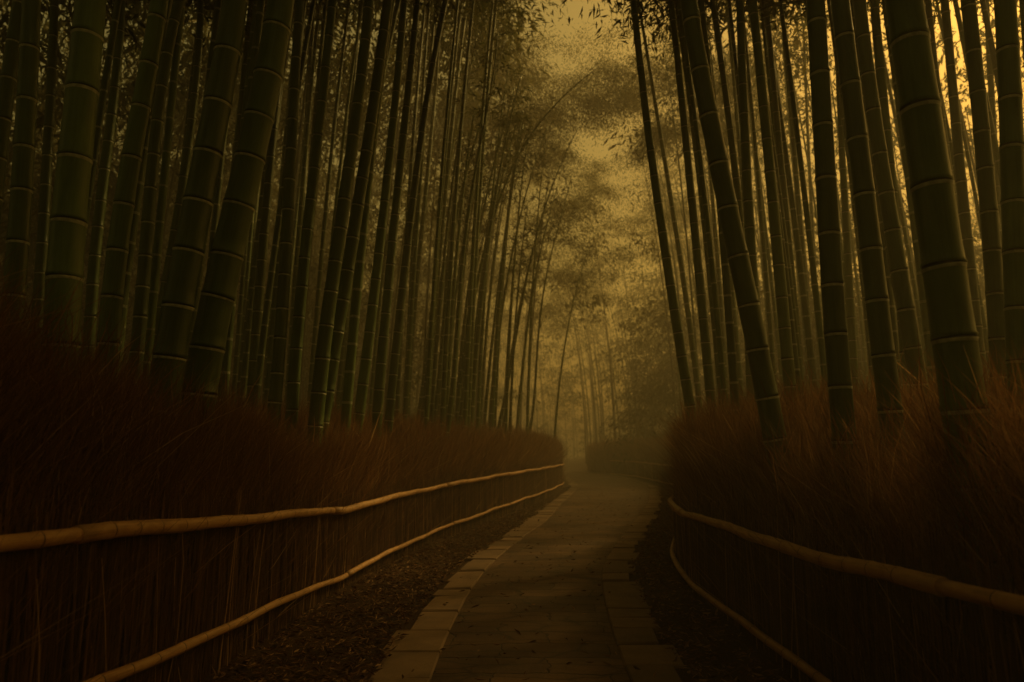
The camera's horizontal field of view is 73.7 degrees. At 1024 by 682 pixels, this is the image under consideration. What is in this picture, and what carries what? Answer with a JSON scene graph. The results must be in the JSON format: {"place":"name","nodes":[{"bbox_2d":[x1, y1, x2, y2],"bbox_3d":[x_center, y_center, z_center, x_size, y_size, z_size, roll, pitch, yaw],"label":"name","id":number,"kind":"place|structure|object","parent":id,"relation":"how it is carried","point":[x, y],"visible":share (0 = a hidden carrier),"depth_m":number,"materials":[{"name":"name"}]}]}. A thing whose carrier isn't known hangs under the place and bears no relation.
{"place":"outdoors","nodes":[
{"label":"outdoors","id":0,"kind":"place"},
{"bbox_2d":[197,455,806,681],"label":"ground","id":1,"kind":"structure","parent":0,"point":[577,465],"depth_m":5.14,"materials":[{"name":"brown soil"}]},
{"bbox_2d":[0,0,20,225],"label":"bamboo","id":2,"kind":"object","parent":1,"relation":"on","point":[9,74],"visible":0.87,"depth_m":5.95,"materials":[{"name":"green plant"}]},
{"bbox_2d":[0,0,41,333],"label":"bamboo","id":3,"kind":"object","parent":1,"relation":"on","point":[20,203],"visible":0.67,"depth_m":4.66,"materials":[{"name":"green plant"}]},
{"bbox_2d":[38,0,106,523],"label":"bamboo","id":4,"kind":"object","parent":1,"relation":"on","point":[69,213],"visible":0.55,"depth_m":3.55,"materials":[{"name":"green plant"}]},
{"bbox_2d":[29,0,149,350],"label":"bamboo","id":5,"kind":"object","parent":1,"relation":"on","point":[42,241],"visible":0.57,"depth_m":8.24,"materials":[{"name":"green plant"}]},
{"bbox_2d":[81,0,125,375],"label":"bamboo","id":6,"kind":"object","parent":1,"relation":"on","point":[94,260],"visible":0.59,"depth_m":8.19,"materials":[{"name":"green plant"}]},
{"bbox_2d":[85,0,121,243],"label":"bamboo","id":7,"kind":"object","parent":1,"relation":"on","point":[107,69],"visible":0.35,"depth_m":7.31,"materials":[{"name":"green plant"}]},
{"bbox_2d":[95,0,168,403],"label":"bamboo","id":8,"kind":"object","parent":1,"relation":"on","point":[116,257],"visible":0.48,"depth_m":4.63,"materials":[{"name":"green plant"}]},
{"bbox_2d":[118,0,172,370],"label":"bamboo","id":9,"kind":"object","parent":1,"relation":"on","point":[136,213],"visible":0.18,"depth_m":7.34,"materials":[{"name":"green plant"}]},
{"bbox_2d":[129,0,184,388],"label":"bamboo","id":10,"kind":"object","parent":1,"relation":"on","point":[141,299],"visible":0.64,"depth_m":6.95,"materials":[{"name":"green plant"}]},
{"bbox_2d":[142,0,185,385],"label":"bamboo","id":11,"kind":"object","parent":1,"relation":"on","point":[158,232],"visible":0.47,"depth_m":7.13,"materials":[{"name":"green plant"}]},
{"bbox_2d":[148,0,248,508],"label":"bamboo","id":12,"kind":"object","parent":1,"relation":"on","point":[179,295],"visible":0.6,"depth_m":4.50,"materials":[{"name":"green plant"}]},
{"bbox_2d":[153,0,303,346],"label":"bamboo","id":13,"kind":"object","parent":1,"relation":"on","point":[187,148],"visible":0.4,"depth_m":9.41,"materials":[{"name":"green plant"}]},
{"bbox_2d":[180,0,294,474],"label":"bamboo","id":14,"kind":"object","parent":1,"relation":"on","point":[217,300],"visible":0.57,"depth_m":4.78,"materials":[{"name":"green plant"}]},
{"bbox_2d":[230,235,248,406],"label":"bamboo","id":15,"kind":"object","parent":1,"relation":"on","point":[239,323],"visible":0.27,"depth_m":12.23,"materials":[{"name":"green plant"}]},
{"bbox_2d":[217,0,264,411],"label":"bamboo","id":16,"kind":"object","parent":1,"relation":"on","point":[254,54],"visible":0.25,"depth_m":7.99,"materials":[{"name":"green plant"}]},
{"bbox_2d":[239,163,265,414],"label":"bamboo","id":17,"kind":"object","parent":1,"relation":"on","point":[245,361],"visible":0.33,"depth_m":10.63,"materials":[{"name":"green plant"}]},
{"bbox_2d":[0,438,563,681],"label":"brush fence","id":18,"kind":"object","parent":1,"relation":"on","point":[170,659],"visible":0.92,"depth_m":3.78,"materials":[{"name":"brown wood"}]},
{"bbox_2d":[251,0,315,414],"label":"bamboo","id":19,"kind":"object","parent":1,"relation":"on","point":[266,312],"visible":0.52,"depth_m":8.76,"materials":[{"name":"green plant"}]},
{"bbox_2d":[266,0,303,433],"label":"bamboo","id":20,"kind":"object","parent":1,"relation":"on","point":[279,342],"visible":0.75,"depth_m":7.25,"materials":[{"name":"green plant"}]},
{"bbox_2d":[263,0,306,410],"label":"bamboo","id":21,"kind":"object","parent":1,"relation":"on","point":[270,341],"visible":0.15,"depth_m":9.85,"materials":[{"name":"green plant"}]},
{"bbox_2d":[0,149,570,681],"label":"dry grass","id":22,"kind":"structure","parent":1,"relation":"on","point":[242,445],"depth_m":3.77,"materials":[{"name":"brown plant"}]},
{"bbox_2d":[246,0,336,415],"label":"bamboo","id":23,"kind":"object","parent":1,"relation":"on","point":[257,314],"visible":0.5,"depth_m":9.14,"materials":[{"name":"green plant"}]},
{"bbox_2d":[284,0,336,444],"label":"bamboo","id":24,"kind":"object","parent":1,"relation":"on","point":[294,367],"visible":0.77,"depth_m":7.64,"materials":[{"name":"green plant"}]},
{"bbox_2d":[283,0,351,412],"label":"bamboo","id":25,"kind":"object","parent":1,"relation":"on","point":[301,201],"visible":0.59,"depth_m":12.73,"materials":[{"name":"green plant"}]},
{"bbox_2d":[306,0,350,413],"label":"bamboo","id":26,"kind":"object","parent":1,"relation":"on","point":[317,303],"visible":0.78,"depth_m":12.89,"materials":[{"name":"green plant"}]},
{"bbox_2d":[289,0,380,302],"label":"bamboo","id":27,"kind":"object","parent":1,"relation":"on","point":[298,186],"visible":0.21,"depth_m":15.74,"materials":[{"name":"green plant"}]},
{"bbox_2d":[306,0,373,451],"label":"bamboo","id":28,"kind":"object","parent":1,"relation":"on","point":[323,348],"visible":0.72,"depth_m":7.47,"materials":[{"name":"green plant"}]},
{"bbox_2d":[328,0,363,259],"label":"bamboo","id":29,"kind":"object","parent":1,"relation":"on","point":[345,125],"visible":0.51,"depth_m":13.54,"materials":[{"name":"green plant"}]},
{"bbox_2d":[340,0,394,438],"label":"bamboo","id":30,"kind":"object","parent":1,"relation":"on","point":[349,375],"visible":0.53,"depth_m":8.16,"materials":[{"name":"green plant"}]},
{"bbox_2d":[322,0,438,438],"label":"bamboo","id":31,"kind":"object","parent":1,"relation":"on","point":[351,243],"visible":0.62,"depth_m":7.82,"materials":[{"name":"green plant"}]},
{"bbox_2d":[352,0,421,431],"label":"bamboo","id":32,"kind":"object","parent":1,"relation":"on","point":[365,361],"visible":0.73,"depth_m":8.81,"materials":[{"name":"green plant"}]},
{"bbox_2d":[371,0,456,439],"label":"bamboo","id":33,"kind":"object","parent":1,"relation":"on","point":[379,388],"visible":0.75,"depth_m":9.49,"materials":[{"name":"green plant"}]},
{"bbox_2d":[383,0,447,438],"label":"bamboo","id":34,"kind":"object","parent":1,"relation":"on","point":[394,364],"visible":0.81,"depth_m":10.58,"materials":[{"name":"green plant"}]},
{"bbox_2d":[403,0,435,422],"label":"bamboo","id":35,"kind":"object","parent":1,"relation":"on","point":[409,344],"visible":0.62,"depth_m":14.17,"materials":[{"name":"green plant"}]},
{"bbox_2d":[394,0,476,420],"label":"bamboo","id":36,"kind":"object","parent":1,"relation":"on","point":[397,398],"visible":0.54,"depth_m":15.58,"materials":[{"name":"green plant"}]},
{"bbox_2d":[408,0,490,419],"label":"bamboo","id":37,"kind":"object","parent":1,"relation":"on","point":[422,224],"visible":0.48,"depth_m":17.42,"materials":[{"name":"green plant"}]},
{"bbox_2d":[440,0,474,431],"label":"bamboo","id":38,"kind":"object","parent":1,"relation":"on","point":[446,331],"visible":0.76,"depth_m":13.72,"materials":[{"name":"green plant"}]},
{"bbox_2d":[429,38,490,423],"bbox_3d":[-1.133,-1.787,15.098,1.303,10.731,0.899,0,-9,0],"label":"bamboo","id":39,"kind":"object","parent":1,"relation":"on","point":[432,402],"visible":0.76,"depth_m":14.89,"materials":[{"name":"green plant"}]},
{"bbox_2d":[445,109,488,422],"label":"bamboo","id":40,"kind":"object","parent":1,"relation":"on","point":[463,188],"visible":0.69,"depth_m":14.95,"materials":[{"name":"green plant"}]},
{"bbox_2d":[420,0,515,425],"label":"bamboo","id":41,"kind":"object","parent":1,"relation":"on","point":[450,138],"visible":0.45,"depth_m":16.51,"materials":[{"name":"green plant"}]},
{"bbox_2d":[368,477,578,681],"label":"path edging","id":42,"kind":"object","parent":1,"relation":"on","point":[419,647],"visible":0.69,"depth_m":5.28,"materials":[{"name":"stone"}]},
{"bbox_2d":[429,0,518,416],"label":"bamboo","id":43,"kind":"object","parent":1,"relation":"on","point":[454,63],"visible":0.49,"depth_m":15.91,"materials":[{"name":"green plant"}]},
{"bbox_2d":[433,23,519,422],"bbox_3d":[-0.946,-2.243,16.294,2.335,11.796,0.961,0,-9,0],"label":"bamboo","id":44,"kind":"object","parent":1,"relation":"on","point":[437,392],"visible":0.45,"depth_m":16.21,"materials":[{"name":"green plant"}]},
{"bbox_2d":[445,26,515,442],"bbox_3d":[-0.656,-1.454,13.322,1.508,9.845,0.912,-4,-10,21],"label":"bamboo","id":45,"kind":"object","parent":1,"relation":"on","point":[453,373],"visible":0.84,"depth_m":13.31,"materials":[{"name":"green plant"}]},
{"bbox_2d":[424,0,543,429],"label":"bamboo","id":46,"kind":"object","parent":1,"relation":"on","point":[429,363],"visible":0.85,"depth_m":12.25,"materials":[{"name":"green plant"}]},
{"bbox_2d":[457,85,525,430],"bbox_3d":[-0.532,-1.376,16.094,1.615,10.313,0.906,3,-10,-20],"label":"bamboo","id":47,"kind":"object","parent":1,"relation":"on","point":[462,387],"visible":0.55,"depth_m":16.57,"materials":[{"name":"green plant"}]},
{"bbox_2d":[449,0,541,430],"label":"bamboo","id":48,"kind":"object","parent":1,"relation":"on","point":[468,344],"visible":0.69,"depth_m":14.54,"materials":[{"name":"green plant"}]},
{"bbox_2d":[475,56,519,431],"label":"bamboo","id":49,"kind":"object","parent":1,"relation":"on","point":[478,406],"visible":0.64,"depth_m":16.09,"materials":[{"name":"green plant"}]},
{"bbox_2d":[417,0,581,418],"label":"bamboo","id":50,"kind":"object","parent":1,"relation":"on","point":[426,349],"visible":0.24,"depth_m":20.30,"materials":[{"name":"green plant"}]},
{"bbox_2d":[437,0,563,432],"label":"bamboo","id":51,"kind":"object","parent":1,"relation":"on","point":[477,239],"visible":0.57,"depth_m":15.41,"materials":[{"name":"green plant"}]},
{"bbox_2d":[470,69,532,434],"bbox_3d":[-0.251,-1.411,15.954,1.631,10.503,0.839,0,-9,0],"label":"bamboo","id":52,"kind":"object","parent":1,"relation":"on","point":[478,325],"visible":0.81,"depth_m":15.91,"materials":[{"name":"green plant"}]},
{"bbox_2d":[480,136,522,425],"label":"bamboo","id":53,"kind":"object","parent":1,"relation":"on","point":[484,350],"visible":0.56,"depth_m":20.60,"materials":[{"name":"green plant"}]},
{"bbox_2d":[0,0,1023,476],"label":"distant bamboo grove","id":54,"kind":"object","parent":1,"relation":"on","point":[638,416],"visible":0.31,"depth_m":29.15,"materials":[{"name":"green plant"}]},
{"bbox_2d":[489,106,537,430],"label":"bamboo","id":55,"kind":"object","parent":1,"relation":"on","point":[493,388],"visible":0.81,"depth_m":17.22,"materials":[{"name":"green plant"}]},
{"bbox_2d":[494,92,539,427],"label":"bamboo","id":56,"kind":"object","parent":1,"relation":"on","point":[498,353],"visible":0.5,"depth_m":17.63,"materials":[{"name":"green plant"}]},
{"bbox_2d":[508,203,535,435],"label":"bamboo","id":57,"kind":"object","parent":1,"relation":"on","point":[513,349],"visible":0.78,"depth_m":17.70,"materials":[{"name":"green plant"}]},
{"bbox_2d":[455,71,592,426],"bbox_3d":[0.366,-1.547,16.484,3.415,10.781,0.116,0,-9,0],"label":"bamboo","id":58,"kind":"object","parent":1,"relation":"on","point":[458,398],"visible":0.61,"depth_m":16.53,"materials":[{"name":"green plant"}]},
{"bbox_2d":[503,122,547,434],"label":"bamboo","id":59,"kind":"object","parent":1,"relation":"on","point":[509,341],"visible":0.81,"depth_m":17.56,"materials":[{"name":"green plant"}]},
{"bbox_2d":[526,145,554,432],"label":"bamboo","id":60,"kind":"object","parent":1,"relation":"on","point":[529,361],"visible":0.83,"depth_m":20.28,"materials":[{"name":"green plant"}]},
{"bbox_2d":[516,168,572,428],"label":"bamboo","id":61,"kind":"object","parent":1,"relation":"on","point":[524,349],"visible":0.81,"depth_m":19.68,"materials":[{"name":"green plant"}]},
{"bbox_2d":[571,471,684,681],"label":"path edging","id":62,"kind":"object","parent":1,"relation":"on","point":[636,637],"visible":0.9,"depth_m":5.45,"materials":[{"name":"stone"}]},
{"bbox_2d":[561,0,696,427],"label":"bamboo","id":63,"kind":"object","parent":1,"relation":"on","point":[685,377],"visible":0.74,"depth_m":9.20,"materials":[{"name":"green plant"}]},
{"bbox_2d":[581,0,702,415],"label":"bamboo","id":64,"kind":"object","parent":1,"relation":"on","point":[696,378],"visible":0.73,"depth_m":15.39,"materials":[{"name":"green plant"}]},
{"bbox_2d":[594,0,747,408],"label":"bamboo","id":65,"kind":"object","parent":1,"relation":"on","point":[659,7],"visible":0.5,"depth_m":11.52,"materials":[{"name":"green plant"}]},
{"bbox_2d":[647,12,698,370],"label":"bamboo","id":66,"kind":"object","parent":1,"relation":"on","point":[691,293],"visible":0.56,"depth_m":21.23,"materials":[{"name":"green plant"}]},
{"bbox_2d":[625,0,728,420],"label":"bamboo","id":67,"kind":"object","parent":1,"relation":"on","point":[721,362],"visible":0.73,"depth_m":9.28,"materials":[{"name":"green plant"}]},
{"bbox_2d":[610,0,753,406],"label":"bamboo","id":68,"kind":"object","parent":1,"relation":"on","point":[730,135],"visible":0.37,"depth_m":10.93,"materials":[{"name":"green plant"}]},
{"bbox_2d":[643,0,728,403],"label":"bamboo","id":69,"kind":"object","parent":1,"relation":"on","point":[717,263],"visible":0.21,"depth_m":17.20,"materials":[{"name":"green plant"}]},
{"bbox_2d":[668,0,716,410],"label":"bamboo","id":70,"kind":"object","parent":1,"relation":"on","point":[707,364],"visible":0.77,"depth_m":9.86,"materials":[{"name":"green plant"}]},
{"bbox_2d":[698,0,739,420],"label":"bamboo","id":71,"kind":"object","parent":1,"relation":"on","point":[730,338],"visible":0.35,"depth_m":8.14,"materials":[{"name":"green plant"}]},
{"bbox_2d":[705,0,745,215],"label":"bamboo","id":72,"kind":"object","parent":1,"relation":"on","point":[734,95],"visible":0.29,"depth_m":15.77,"materials":[{"name":"green plant"}]},
{"bbox_2d":[648,0,804,394],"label":"bamboo","id":73,"kind":"object","parent":1,"relation":"on","point":[788,257],"visible":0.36,"depth_m":10.72,"materials":[{"name":"green plant"}]},
{"bbox_2d":[715,0,759,401],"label":"bamboo","id":74,"kind":"object","parent":1,"relation":"on","point":[749,221],"visible":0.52,"depth_m":8.28,"materials":[{"name":"green plant"}]},
{"bbox_2d":[680,0,804,539],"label":"bamboo","id":75,"kind":"object","parent":1,"relation":"on","point":[754,332],"visible":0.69,"depth_m":4.99,"materials":[{"name":"green plant"}]},
{"bbox_2d":[715,0,776,384],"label":"bamboo","id":76,"kind":"object","parent":1,"relation":"on","point":[768,302],"visible":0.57,"depth_m":12.87,"materials":[{"name":"green plant"}]},
{"bbox_2d":[709,0,804,384],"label":"bamboo","id":77,"kind":"object","parent":1,"relation":"on","point":[778,140],"visible":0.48,"depth_m":11.73,"materials":[{"name":"green plant"}]},
{"bbox_2d":[735,0,782,394],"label":"bamboo","id":78,"kind":"object","parent":1,"relation":"on","point":[773,296],"visible":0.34,"depth_m":15.12,"materials":[{"name":"green plant"}]},
{"bbox_2d":[735,0,797,416],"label":"bamboo","id":79,"kind":"object","parent":1,"relation":"on","point":[784,328],"visible":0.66,"depth_m":7.68,"materials":[{"name":"green plant"}]},
{"bbox_2d":[725,0,811,393],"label":"bamboo","id":80,"kind":"object","parent":1,"relation":"on","point":[797,186],"visible":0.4,"depth_m":13.94,"materials":[{"name":"green plant"}]},
{"bbox_2d":[747,0,801,407],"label":"bamboo","id":81,"kind":"object","parent":1,"relation":"on","point":[795,352],"visible":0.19,"depth_m":8.85,"materials":[{"name":"green plant"}]},
{"bbox_2d":[727,0,834,391],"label":"bamboo","id":82,"kind":"object","parent":1,"relation":"on","point":[804,49],"visible":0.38,"depth_m":20.30,"materials":[{"name":"green plant"}]},
{"bbox_2d":[763,3,817,396],"bbox_3d":[4.100,-5.029,12.523,3.662,16.037,3.496,2,-9,-11],"label":"bamboo","id":83,"kind":"object","parent":1,"relation":"on","point":[804,301],"visible":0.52,"depth_m":11.86,"materials":[{"name":"green plant"}]},
{"bbox_2d":[778,0,827,393],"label":"bamboo","id":84,"kind":"object","parent":1,"relation":"on","point":[817,307],"visible":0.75,"depth_m":9.16,"materials":[{"name":"green plant"}]},
{"bbox_2d":[583,300,1023,681],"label":"dry grass","id":85,"kind":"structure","parent":1,"relation":"on","point":[716,449],"depth_m":3.61,"materials":[{"name":"brown plant"}]},
{"bbox_2d":[732,0,895,305],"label":"bamboo","id":86,"kind":"object","parent":1,"relation":"on","point":[792,2],"visible":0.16,"depth_m":9.30,"materials":[{"name":"green plant"}]},
{"bbox_2d":[609,455,1023,681],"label":"brush fence","id":87,"kind":"object","parent":1,"relation":"on","point":[799,658],"visible":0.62,"depth_m":3.41,"materials":[{"name":"brown wood"}]},
{"bbox_2d":[806,0,865,542],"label":"bamboo","id":88,"kind":"object","parent":1,"relation":"on","point":[835,332],"visible":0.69,"depth_m":4.28,"materials":[{"name":"green plant"}]},
{"bbox_2d":[805,6,870,397],"bbox_3d":[9.499,-3.146,19.895,1.035,14.573,0.955,0,-9,0],"label":"bamboo","id":89,"kind":"object","parent":1,"relation":"on","point":[859,309],"visible":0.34,"depth_m":19.47,"materials":[{"name":"green plant"}]},
{"bbox_2d":[835,69,858,394],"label":"bamboo","id":90,"kind":"object","parent":1,"relation":"on","point":[850,316],"visible":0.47,"depth_m":11.44,"materials":[{"name":"green plant"}]},
{"bbox_2d":[827,0,873,392],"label":"bamboo","id":91,"kind":"object","parent":1,"relation":"on","point":[851,188],"visible":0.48,"depth_m":11.25,"materials":[{"name":"green plant"}]},
{"bbox_2d":[825,0,908,391],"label":"bamboo","id":92,"kind":"object","parent":1,"relation":"on","point":[878,54],"visible":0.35,"depth_m":7.91,"materials":[{"name":"green plant"}]},
{"bbox_2d":[831,0,908,538],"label":"bamboo","id":93,"kind":"object","parent":1,"relation":"on","point":[882,346],"visible":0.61,"depth_m":4.29,"materials":[{"name":"green plant"}]},
{"bbox_2d":[853,0,933,422],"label":"bamboo","id":94,"kind":"object","parent":1,"relation":"on","point":[907,318],"visible":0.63,"depth_m":5.77,"materials":[{"name":"green plant"}]},
{"bbox_2d":[881,0,937,398],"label":"bamboo","id":95,"kind":"object","parent":1,"relation":"on","point":[924,312],"visible":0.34,"depth_m":7.76,"materials":[{"name":"green plant"}]},
{"bbox_2d":[895,170,928,382],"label":"bamboo","id":96,"kind":"object","parent":1,"relation":"on","point":[911,270],"visible":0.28,"depth_m":12.67,"materials":[{"name":"green plant"}]},
{"bbox_2d":[925,0,958,216],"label":"bamboo","id":97,"kind":"object","parent":1,"relation":"on","point":[929,11],"visible":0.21,"depth_m":10.28,"materials":[{"name":"green plant"}]},
{"bbox_2d":[884,0,1013,587],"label":"bamboo","id":98,"kind":"object","parent":1,"relation":"on","point":[952,324],"visible":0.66,"depth_m":2.96,"materials":[{"name":"green plant"}]},
{"bbox_2d":[940,0,987,389],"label":"bamboo","id":99,"kind":"object","parent":1,"relation":"on","point":[964,212],"visible":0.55,"depth_m":8.23,"materials":[{"name":"green plant"}]},
{"bbox_2d":[960,0,1006,405],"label":"bamboo","id":100,"kind":"object","parent":1,"relation":"on","point":[991,238],"visible":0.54,"depth_m":5.56,"materials":[{"name":"green plant"}]},
{"bbox_2d":[985,0,1001,228],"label":"bamboo","id":101,"kind":"object","parent":1,"relation":"on","point":[991,87],"visible":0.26,"depth_m":11.89,"materials":[{"name":"green plant"}]},
{"bbox_2d":[993,0,1023,417],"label":"bamboo","id":102,"kind":"object","parent":1,"relation":"on","point":[1011,122],"visible":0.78,"depth_m":4.09,"materials":[{"name":"green plant"}]},
{"bbox_2d":[0,0,1023,454],"label":"sky","id":103,"kind":"structure","parent":0,"point":[574,7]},
{"bbox_2d":[430,471,649,681],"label":"path","id":104,"kind":"structure","parent":0,"point":[553,622],"depth_m":5.76,"materials":[{"name":"stone"}]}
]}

